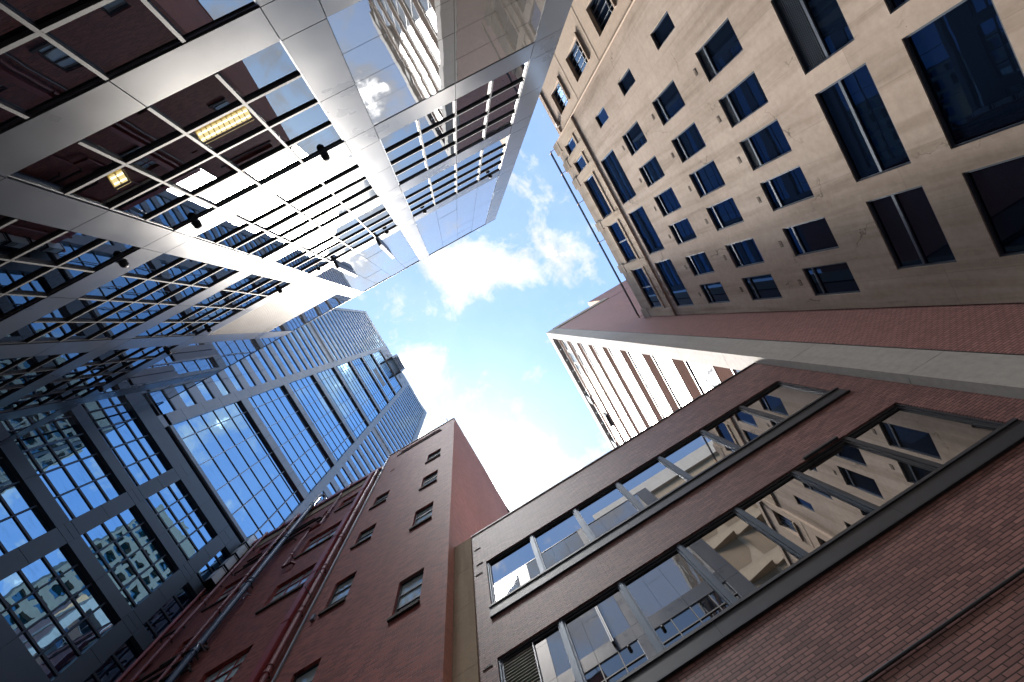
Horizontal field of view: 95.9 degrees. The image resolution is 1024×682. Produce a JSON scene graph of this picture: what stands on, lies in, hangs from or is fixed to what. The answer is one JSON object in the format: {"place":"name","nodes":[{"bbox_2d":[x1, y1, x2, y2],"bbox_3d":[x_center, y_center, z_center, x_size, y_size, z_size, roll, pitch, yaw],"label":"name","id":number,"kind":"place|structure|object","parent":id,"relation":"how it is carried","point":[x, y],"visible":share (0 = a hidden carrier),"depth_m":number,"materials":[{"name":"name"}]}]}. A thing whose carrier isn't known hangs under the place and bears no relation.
{"place":"outdoors","nodes":[
{"label":"outdoors","id":0,"kind":"place"},
{"bbox_2d":[0,274,426,681],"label":"glass tower","id":1,"kind":"structure","parent":0,"point":[124,535],"depth_m":26.77,"materials":[{"name":"blue glass"}]},
{"bbox_2d":[0,457,51,555],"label":"base window","id":2,"kind":"structure","parent":1,"relation":"in","point":[21,522],"depth_m":19.09,"materials":[{"name":"blue glass"}]},
{"bbox_2d":[0,546,116,680],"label":"base window","id":3,"kind":"structure","parent":1,"relation":"in","point":[49,603],"depth_m":18.34,"materials":[{"name":"blue glass"}]},
{"bbox_2d":[15,425,122,519],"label":"base window","id":4,"kind":"structure","parent":1,"relation":"in","point":[63,459],"depth_m":22.12,"materials":[{"name":"blue glass"}]},
{"bbox_2d":[84,639,142,681],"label":"base window","id":5,"kind":"structure","parent":1,"relation":"in","point":[126,654],"depth_m":19.43,"materials":[{"name":"black glass"}]},
{"bbox_2d":[81,507,174,608],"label":"base window","id":6,"kind":"structure","parent":1,"relation":"in","point":[122,544],"depth_m":22.58,"materials":[{"name":"blue glass"}]},
{"bbox_2d":[92,410,169,486],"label":"base window","id":7,"kind":"structure","parent":1,"relation":"in","point":[122,432],"depth_m":26.30,"materials":[{"name":"blue glass"}]},
{"bbox_2d":[143,585,194,643],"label":"base window","id":8,"kind":"structure","parent":1,"relation":"in","point":[173,607],"depth_m":22.92,"materials":[{"name":"black glass"}]},
{"bbox_2d":[145,481,214,560],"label":"base window","id":9,"kind":"structure","parent":1,"relation":"in","point":[171,505],"depth_m":26.78,"materials":[{"name":"blue glass"}]},
{"bbox_2d":[196,549,227,582],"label":"base window","id":10,"kind":"structure","parent":1,"relation":"in","point":[219,558],"depth_m":27.10,"materials":[{"name":"blue glass"}]},
{"bbox_2d":[115,418,509,681],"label":"old brick building","id":11,"kind":"structure","parent":0,"point":[353,582],"depth_m":17.20,"materials":[{"name":"red brick"}]},
{"bbox_2d":[134,668,147,681],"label":"window","id":12,"kind":"structure","parent":11,"relation":"in","point":[144,671],"depth_m":18.83,"materials":[{"name":"red paint"}]},
{"bbox_2d":[173,641,188,656],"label":"window","id":13,"kind":"structure","parent":11,"relation":"in","point":[185,644],"depth_m":19.14,"materials":[{"name":"black glass"}]},
{"bbox_2d":[202,566,227,590],"bbox_3d":[-16.564,13.235,25.796,0.540,1.330,0.560,-30,-85,-5],"label":"air conditioner","id":14,"kind":"object","parent":11,"relation":"attached to","point":[213,579],"visible":0.99,"depth_m":25.45,"materials":[{"name":"grey metal"}]},
{"bbox_2d":[202,649,249,681],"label":"window","id":15,"kind":"structure","parent":11,"relation":"in","point":[225,673],"depth_m":15.05,"materials":[{"name":"grey glass"}]},
{"bbox_2d":[216,554,238,572],"bbox_3d":[-16.725,13.180,27.185,0.540,1.230,0.560,-30,-85,-5],"label":"air conditioner","id":16,"kind":"object","parent":11,"relation":"attached to","point":[228,563],"visible":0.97,"depth_m":27.15,"materials":[{"name":"grey metal"}]},
{"bbox_2d":[214,573,252,602],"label":"window","id":17,"kind":"structure","parent":11,"relation":"in","point":[228,590],"depth_m":23.47,"materials":[{"name":"grey glass"}]},
{"bbox_2d":[228,543,248,560],"bbox_3d":[-16.883,13.126,28.550,0.540,1.280,0.560,-30,-85,-5],"label":"air conditioner","id":18,"kind":"object","parent":11,"relation":"attached to","point":[240,551],"visible":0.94,"depth_m":28.48,"materials":[{"name":"grey metal"}]},
{"bbox_2d":[239,533,257,548],"bbox_3d":[-17.041,13.072,29.915,0.540,1.230,0.560,-30,-85,-5],"label":"air conditioner","id":19,"kind":"object","parent":11,"relation":"attached to","point":[250,540],"visible":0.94,"depth_m":29.81,"materials":[{"name":"white metal"}]},
{"bbox_2d":[267,567,313,604],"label":"window","id":20,"kind":"structure","parent":11,"relation":"in","point":[297,581],"depth_m":19.24,"materials":[{"name":"glass"}]},
{"bbox_2d":[293,662,319,681],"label":"window","id":21,"kind":"structure","parent":11,"relation":"in","point":[306,676],"depth_m":12.17,"materials":[{"name":"glass"}]},
{"bbox_2d":[302,523,339,552],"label":"window","id":22,"kind":"structure","parent":11,"relation":"in","point":[331,531],"depth_m":23.47,"materials":[{"name":"grey glass"}]},
{"bbox_2d":[327,574,355,607],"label":"window","id":23,"kind":"structure","parent":11,"relation":"in","point":[341,591],"depth_m":15.95,"materials":[{"name":"glass"}]},
{"bbox_2d":[341,495,356,506],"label":"window","id":24,"kind":"structure","parent":11,"relation":"in","point":[349,500],"depth_m":27.90,"materials":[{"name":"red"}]},
{"bbox_2d":[357,525,375,542],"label":"window","id":25,"kind":"structure","parent":11,"relation":"in","point":[369,532],"depth_m":20.30,"materials":[{"name":"glass"}]},
{"bbox_2d":[375,492,388,503],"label":"window","id":26,"kind":"structure","parent":11,"relation":"in","point":[383,497],"depth_m":24.44,"materials":[{"name":"glass"}]},
{"bbox_2d":[395,571,423,612],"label":"window","id":27,"kind":"structure","parent":11,"relation":"in","point":[410,591],"depth_m":13.35,"materials":[{"name":"glass"}]},
{"bbox_2d":[414,504,432,524],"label":"window","id":28,"kind":"structure","parent":11,"relation":"in","point":[426,512],"depth_m":18.68,"materials":[{"name":"glass"}]},
{"bbox_2d":[423,472,437,485],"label":"window","id":29,"kind":"structure","parent":11,"relation":"in","point":[434,476],"depth_m":23.04,"materials":[{"name":"glass"}]},
{"bbox_2d":[428,450,440,459],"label":"window","id":30,"kind":"structure","parent":11,"relation":"in","point":[438,452],"depth_m":27.22,"materials":[{"name":"glass"}]},
{"bbox_2d":[336,98,625,511],"label":"sky","id":31,"kind":"structure","parent":0,"point":[467,323],"materials":[{"name":"blue"}]},
{"bbox_2d":[452,362,1023,681],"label":"brick building","id":32,"kind":"structure","parent":0,"point":[755,522],"depth_m":8.76,"materials":[{"name":"red brick"}]},
{"bbox_2d":[487,535,542,603],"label":"window","id":33,"kind":"structure","parent":32,"relation":"in","point":[520,563],"depth_m":12.30,"materials":[{"name":"blue glass"}]},
{"bbox_2d":[498,620,580,681],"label":"window","id":34,"kind":"structure","parent":32,"relation":"in","point":[545,657],"depth_m":8.94,"materials":[{"name":"grey glass"}]},
{"bbox_2d":[531,508,592,570],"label":"window","id":35,"kind":"structure","parent":32,"relation":"in","point":[566,534],"depth_m":12.42,"materials":[{"name":"blue glass"}]},
{"bbox_2d":[574,482,641,539],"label":"window","id":36,"kind":"structure","parent":32,"relation":"in","point":[608,508],"depth_m":12.54,"materials":[{"name":"blue glass"}]},
{"bbox_2d":[560,582,660,681],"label":"window","id":37,"kind":"structure","parent":32,"relation":"in","point":[607,638],"depth_m":8.53,"materials":[{"name":"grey glass"}]},
{"bbox_2d":[616,456,690,508],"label":"window","id":38,"kind":"structure","parent":32,"relation":"in","point":[656,478],"depth_m":12.66,"materials":[{"name":"glass"}]},
{"bbox_2d":[619,545,733,650],"bbox_3d":[3.010,4.750,8.643,1.460,2.150,0.150,-30,-85,-5],"label":"window","id":39,"kind":"structure","parent":32,"relation":"in","point":[671,594],"depth_m":8.60,"materials":[{"name":"grey glass"}]},
{"bbox_2d":[658,430,739,477],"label":"window","id":40,"kind":"structure","parent":32,"relation":"in","point":[701,450],"depth_m":12.78,"materials":[{"name":"glass"}]},
{"bbox_2d":[677,508,805,602],"bbox_3d":[4.273,4.018,8.760,1.470,2.150,0.150,-30,-85,-5],"label":"window","id":41,"kind":"structure","parent":32,"relation":"in","point":[739,554],"depth_m":8.72,"materials":[{"name":"beige glass"}]},
{"bbox_2d":[701,406,783,446],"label":"window","id":42,"kind":"structure","parent":32,"relation":"in","point":[740,425],"depth_m":12.90,"materials":[{"name":"clear glass"}]},
{"bbox_2d":[739,382,828,418],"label":"window","id":43,"kind":"structure","parent":32,"relation":"in","point":[781,400],"depth_m":13.02,"materials":[{"name":"clear glass"}]},
{"bbox_2d":[734,471,876,554],"bbox_3d":[5.558,3.272,8.879,1.510,2.150,0.150,-30,-85,-5],"label":"window","id":44,"kind":"structure","parent":32,"relation":"in","point":[804,512],"depth_m":8.84,"materials":[{"name":"grey glass"}]},
{"bbox_2d":[792,437,939,507],"bbox_3d":[6.812,2.545,8.995,1.400,2.150,0.150,-30,-85,-5],"label":"window","id":45,"kind":"structure","parent":32,"relation":"in","point":[870,475],"depth_m":8.96,"materials":[{"name":"clear glass"}]},
{"bbox_2d":[845,403,1004,465],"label":"window","id":46,"kind":"structure","parent":32,"relation":"in","point":[931,436],"depth_m":9.08,"materials":[{"name":"clear glass"}]},
{"bbox_2d":[539,0,1023,317],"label":"office building","id":47,"kind":"structure","parent":0,"point":[728,156],"depth_m":14.11,"materials":[{"name":"stone"}]},
{"bbox_2d":[554,82,567,110],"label":"sash window","id":48,"kind":"structure","parent":47,"relation":"in","point":[559,94],"depth_m":26.65,"materials":[{"name":"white glass"}]},
{"bbox_2d":[566,137,575,153],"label":"window","id":49,"kind":"structure","parent":47,"relation":"in","point":[571,144],"depth_m":28.76,"materials":[{"name":"blue glass"}]},
{"bbox_2d":[569,39,587,77],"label":"sash window","id":50,"kind":"structure","parent":47,"relation":"in","point":[577,58],"depth_m":22.81,"materials":[{"name":"blue glass"}]},
{"bbox_2d":[575,155,585,171],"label":"window","id":51,"kind":"structure","parent":47,"relation":"in","point":[580,163],"depth_m":28.92,"materials":[{"name":"blue glass"}]},
{"bbox_2d":[585,175,611,217],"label":"window","id":52,"kind":"structure","parent":47,"relation":"in","point":[590,182],"depth_m":29.13,"materials":[{"name":"blue glass"}]},
{"bbox_2d":[589,0,613,31],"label":"sash window","id":53,"kind":"structure","parent":47,"relation":"in","point":[601,10],"depth_m":19.28,"materials":[{"name":"glass"}]},
{"bbox_2d":[596,107,608,127],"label":"window","id":54,"kind":"structure","parent":47,"relation":"in","point":[602,116],"depth_m":23.63,"materials":[{"name":"blue glass"}]},
{"bbox_2d":[601,149,635,203],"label":"window","id":55,"kind":"structure","parent":47,"relation":"in","point":[611,164],"depth_m":25.41,"materials":[{"name":"blue glass"}]},
{"bbox_2d":[609,221,635,261],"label":"window","id":56,"kind":"structure","parent":47,"relation":"in","point":[615,229],"depth_m":29.42,"materials":[{"name":"blue glass"}]},
{"bbox_2d":[619,68,635,94],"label":"window","id":57,"kind":"structure","parent":47,"relation":"in","point":[627,81],"depth_m":20.13,"materials":[{"name":"blue glass"}]},
{"bbox_2d":[623,121,647,155],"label":"window","id":58,"kind":"structure","parent":47,"relation":"in","point":[634,138],"depth_m":21.90,"materials":[{"name":"blue glass"}]},
{"bbox_2d":[629,206,664,253],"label":"window","id":59,"kind":"structure","parent":47,"relation":"in","point":[639,217],"depth_m":25.72,"materials":[{"name":"blue glass"}]},
{"bbox_2d":[632,268,661,306],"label":"window","id":60,"kind":"structure","parent":47,"relation":"in","point":[641,277],"depth_m":29.72,"materials":[{"name":"blue glass"}]},
{"bbox_2d":[639,155,664,186],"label":"window","id":61,"kind":"structure","parent":47,"relation":"in","point":[651,171],"depth_m":22.06,"materials":[{"name":"blue glass"}]},
{"bbox_2d":[651,11,674,48],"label":"window","id":62,"kind":"structure","parent":47,"relation":"in","point":[665,26],"depth_m":16.58,"materials":[{"name":"blue glass"}]},
{"bbox_2d":[654,187,681,216],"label":"window","id":63,"kind":"structure","parent":47,"relation":"in","point":[667,201],"depth_m":22.22,"materials":[{"name":"blue glass"}]},
{"bbox_2d":[653,80,684,124],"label":"window","id":64,"kind":"structure","parent":47,"relation":"in","point":[669,102],"depth_m":18.37,"materials":[{"name":"blue glass"}]},
{"bbox_2d":[655,258,693,305],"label":"window","id":65,"kind":"structure","parent":47,"relation":"in","point":[666,268],"depth_m":26.02,"materials":[{"name":"blue glass"}]},
{"bbox_2d":[669,217,696,244],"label":"window","id":66,"kind":"structure","parent":47,"relation":"in","point":[682,230],"depth_m":22.36,"materials":[{"name":"blue glass"}]},
{"bbox_2d":[672,122,705,162],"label":"window","id":67,"kind":"structure","parent":47,"relation":"in","point":[689,142],"depth_m":18.52,"materials":[{"name":"blue glass"}]},
{"bbox_2d":[686,252,714,275],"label":"window","id":68,"kind":"structure","parent":47,"relation":"in","point":[699,263],"depth_m":22.52,"materials":[{"name":"blue glass"}]},
{"bbox_2d":[690,160,725,197],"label":"window","id":69,"kind":"structure","parent":47,"relation":"in","point":[707,179],"depth_m":18.67,"materials":[{"name":"blue glass"}]},
{"bbox_2d":[700,282,729,303],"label":"window","id":70,"kind":"structure","parent":47,"relation":"in","point":[714,292],"depth_m":22.67,"materials":[{"name":"blue glass"}]},
{"bbox_2d":[696,17,742,80],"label":"window","id":71,"kind":"structure","parent":47,"relation":"in","point":[723,45],"depth_m":14.80,"materials":[{"name":"blue glass"}]},
{"bbox_2d":[707,197,743,230],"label":"window","id":72,"kind":"structure","parent":47,"relation":"in","point":[724,214],"depth_m":18.82,"materials":[{"name":"blue glass"}]},
{"bbox_2d":[720,71,767,126],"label":"window","id":73,"kind":"structure","parent":47,"relation":"in","point":[748,96],"depth_m":14.95,"materials":[{"name":"blue glass"}]},
{"bbox_2d":[726,238,764,267],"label":"window","id":74,"kind":"structure","parent":47,"relation":"in","point":[743,253],"depth_m":18.99,"materials":[{"name":"blue glass"}]},
{"bbox_2d":[742,274,782,299],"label":"window","id":75,"kind":"structure","parent":47,"relation":"in","point":[761,287],"depth_m":19.13,"materials":[{"name":"blue glass"}]},
{"bbox_2d":[740,119,791,169],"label":"window","id":76,"kind":"structure","parent":47,"relation":"in","point":[769,143],"depth_m":15.11,"materials":[{"name":"blue glass"}]},
{"bbox_2d":[761,166,813,210],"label":"window","id":77,"kind":"structure","parent":47,"relation":"in","point":[790,187],"depth_m":15.25,"materials":[{"name":"blue glass"}]},
{"bbox_2d":[783,217,838,255],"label":"window","id":78,"kind":"structure","parent":47,"relation":"in","point":[813,236],"depth_m":15.43,"materials":[{"name":"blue glass"}]},
{"bbox_2d":[772,0,854,73],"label":"window","id":79,"kind":"structure","parent":47,"relation":"in","point":[816,30],"depth_m":11.82,"materials":[{"name":"blue glass"}]},
{"bbox_2d":[803,262,860,295],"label":"window","id":80,"kind":"structure","parent":47,"relation":"in","point":[837,278],"depth_m":15.57,"materials":[{"name":"black glass"}]},
{"bbox_2d":[816,63,910,181],"bbox_3d":[9.092,-5.579,11.956,0.090,1.581,2.680,-30,-85,-5],"label":"window","id":81,"kind":"structure","parent":47,"relation":"in","point":[856,112],"depth_m":11.93,"materials":[{"name":"blue glass"}]},
{"bbox_2d":[886,0,909,12],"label":"window","id":82,"kind":"structure","parent":47,"relation":"in","point":[893,5],"depth_m":9.99,"materials":[{"name":"blue glass"}]},
{"bbox_2d":[867,185,956,268],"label":"window","id":83,"kind":"structure","parent":47,"relation":"in","point":[907,221],"depth_m":12.21,"materials":[{"name":"black glass"}]},
{"bbox_2d":[903,0,1023,148],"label":"window","id":84,"kind":"structure","parent":47,"relation":"in","point":[966,62],"depth_m":9.45,"materials":[{"name":"blue glass"}]},
{"bbox_2d":[964,155,1023,255],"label":"window","id":85,"kind":"structure","parent":47,"relation":"in","point":[997,189],"depth_m":10.17,"materials":[{"name":"black glass"}]},
{"label":"ground","id":86,"kind":"structure","parent":0,"visible":0},
{"bbox_2d":[0,0,572,444],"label":"glass building","id":87,"kind":"structure","parent":86,"relation":"on","point":[194,192],"depth_m":10.63,"materials":[{"name":"silver metal"}]},
{"bbox_2d":[0,352,85,398],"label":"window","id":88,"kind":"structure","parent":87,"relation":"in","point":[15,373],"depth_m":13.97,"materials":[{"name":"glass"}]},
{"bbox_2d":[0,216,138,319],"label":"window","id":89,"kind":"structure","parent":87,"relation":"in","point":[14,257],"depth_m":9.55,"materials":[{"name":"black glass"}]},
{"bbox_2d":[0,345,176,412],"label":"window","id":90,"kind":"structure","parent":87,"relation":"in","point":[96,373],"depth_m":17.53,"materials":[{"name":"blue glass"}]},
{"bbox_2d":[0,253,237,343],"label":"window","id":91,"kind":"structure","parent":87,"relation":"in","point":[125,302],"depth_m":12.95,"materials":[{"name":"blue glass"}]},
{"bbox_2d":[0,0,258,130],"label":"window","id":92,"kind":"structure","parent":87,"relation":"in","point":[52,51],"depth_m":5.69,"materials":[{"name":"black glass"}]},
{"bbox_2d":[8,36,343,229],"bbox_3d":[-5.732,-3.630,8.916,4.462,4.003,0.097,-30,-85,-5],"label":"window","id":93,"kind":"structure","parent":87,"relation":"in","point":[68,191],"depth_m":8.77,"materials":[{"name":"silver metal"}]},
{"bbox_2d":[134,274,289,337],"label":"window","id":94,"kind":"structure","parent":87,"relation":"in","point":[199,317],"depth_m":17.96,"materials":[{"name":"blue glass"}]},
{"bbox_2d":[195,152,378,258],"bbox_3d":[-6.288,-3.821,13.712,4.462,4.029,0.097,-30,-85,-5],"label":"window","id":95,"kind":"structure","parent":87,"relation":"in","point":[272,224],"depth_m":13.39,"materials":[{"name":"white glass"}]},
{"bbox_2d":[273,203,396,273],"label":"window","id":96,"kind":"structure","parent":87,"relation":"in","point":[369,225],"depth_m":18.39,"materials":[{"name":"white glass"}]},
{"bbox_2d":[378,61,528,184],"bbox_3d":[-1.736,-6.461,14.134,4.524,4.029,0.097,-30,-85,-5],"label":"window","id":97,"kind":"structure","parent":87,"relation":"in","point":[438,136],"depth_m":13.83,"materials":[{"name":"silver glass"}]},
{"bbox_2d":[402,136,507,216],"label":"window","id":98,"kind":"structure","parent":87,"relation":"in","point":[447,183],"depth_m":18.81,"materials":[{"name":"blue glass"}]},
{"bbox_2d":[546,280,1023,448],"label":"brick tower","id":99,"kind":"structure","parent":86,"relation":"on","point":[631,373],"depth_m":17.25,"materials":[{"name":"red brick"}]},
{"bbox_2d":[562,340,622,443],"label":"ribbon window","id":100,"kind":"structure","parent":99,"relation":"in","point":[564,342],"depth_m":48.22,"materials":[{"name":"glass"}]},
{"bbox_2d":[571,342,628,440],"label":"ribbon window","id":101,"kind":"structure","parent":99,"relation":"in","point":[574,344],"depth_m":44.45,"materials":[{"name":"glass"}]},
{"bbox_2d":[581,343,636,436],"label":"pillar","id":102,"kind":"structure","parent":99,"relation":"in","point":[585,346],"depth_m":40.56,"materials":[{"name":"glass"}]},
{"bbox_2d":[594,346,645,431],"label":"pillar","id":103,"kind":"structure","parent":99,"relation":"in","point":[598,349],"depth_m":36.65,"materials":[{"name":"metal"}]},
{"bbox_2d":[609,348,657,424],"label":"pillar","id":104,"kind":"structure","parent":99,"relation":"in","point":[616,354],"depth_m":32.76,"materials":[{"name":"metal"}]},
{"bbox_2d":[628,351,671,416],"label":"pillar","id":105,"kind":"structure","parent":99,"relation":"in","point":[637,358],"depth_m":28.85,"materials":[{"name":"metal"}]},
{"bbox_2d":[653,356,691,406],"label":"pillar","id":106,"kind":"structure","parent":99,"relation":"in","point":[666,366],"depth_m":24.97,"materials":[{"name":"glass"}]},
{"bbox_2d":[686,361,719,392],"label":"ribbon window","id":107,"kind":"structure","parent":99,"relation":"in","point":[705,376],"depth_m":21.15,"materials":[{"name":"glass"}]}
]}

